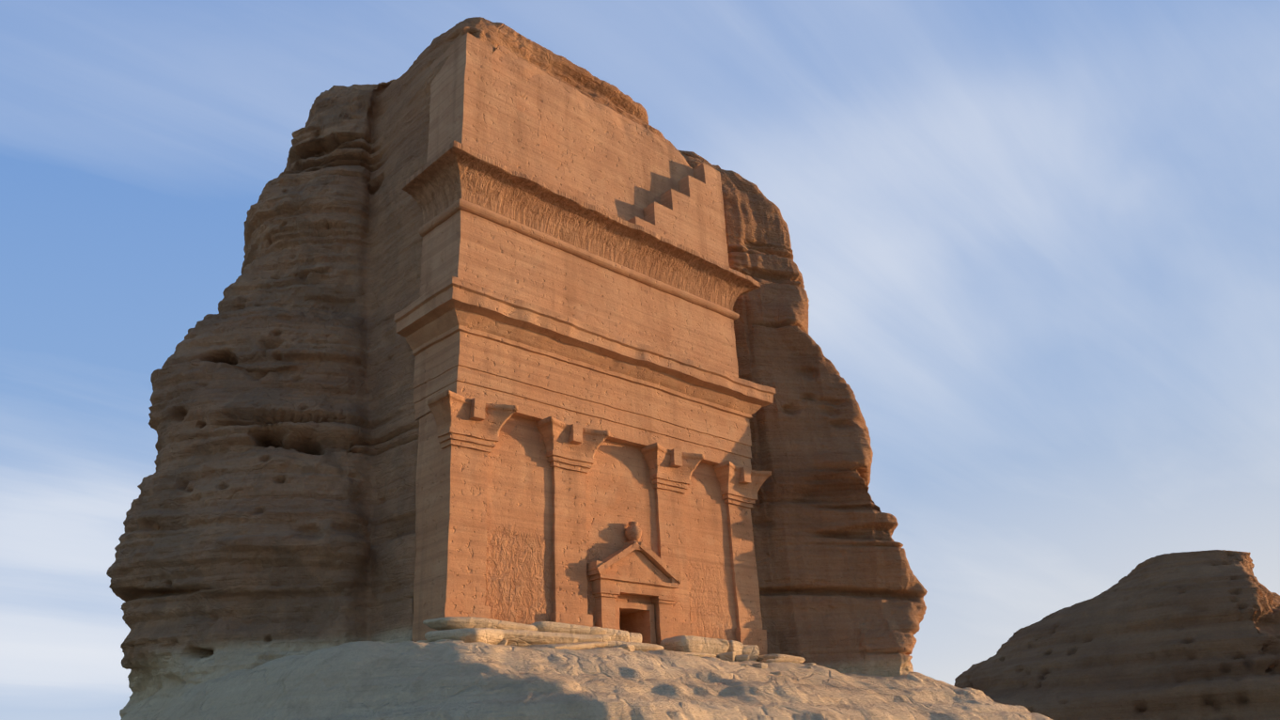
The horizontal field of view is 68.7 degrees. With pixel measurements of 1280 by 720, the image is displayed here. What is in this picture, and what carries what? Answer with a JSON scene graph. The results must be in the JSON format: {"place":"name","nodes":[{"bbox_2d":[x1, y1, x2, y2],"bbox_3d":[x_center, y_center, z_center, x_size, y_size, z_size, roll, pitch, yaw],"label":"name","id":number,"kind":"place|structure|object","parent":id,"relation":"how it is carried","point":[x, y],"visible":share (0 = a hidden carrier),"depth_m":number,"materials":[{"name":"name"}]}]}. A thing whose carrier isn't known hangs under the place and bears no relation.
{"place":"outdoors","nodes":[
{"label":"outdoors","id":0,"kind":"place"},
{"bbox_2d":[0,0,1279,719],"label":"sky","id":1,"kind":"structure","parent":0,"point":[1036,243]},
{"bbox_2d":[953,549,1279,719],"bbox_3d":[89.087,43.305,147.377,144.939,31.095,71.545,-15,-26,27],"label":"hill","id":2,"kind":"structure","parent":0,"point":[1189,635],"depth_m":140.51,"materials":[{"name":"brown stone"}]},
{"label":"desert ground","id":3,"kind":"structure","parent":0,"visible":0},
{"bbox_2d":[106,16,927,718],"bbox_3d":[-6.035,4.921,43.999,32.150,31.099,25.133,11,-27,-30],"label":"outcrop rock","id":4,"kind":"object","parent":3,"relation":"on","point":[270,513],"visible":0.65,"depth_m":33.24,"materials":[{"name":"stone"}]},
{"bbox_2d":[120,640,1052,719],"bbox_3d":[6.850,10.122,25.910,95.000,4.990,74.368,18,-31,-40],"label":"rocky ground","id":5,"kind":"structure","parent":3,"relation":"on","point":[405,680],"depth_m":22.66,"materials":[{"name":"stone"}]},
{"bbox_2d":[393,32,776,655],"bbox_3d":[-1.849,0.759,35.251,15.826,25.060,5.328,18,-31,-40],"label":"tomb facade","id":6,"kind":"structure","parent":5,"relation":"on","point":[597,488],"depth_m":32.97,"materials":[{"name":"stone"}]},
{"bbox_2d":[416,616,816,675],"bbox_3d":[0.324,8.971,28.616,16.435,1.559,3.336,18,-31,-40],"label":"rock slabs","id":7,"kind":"object","parent":5,"relation":"on","point":[560,635],"visible":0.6,"depth_m":26.56,"materials":[{"name":"stone"}]}
]}

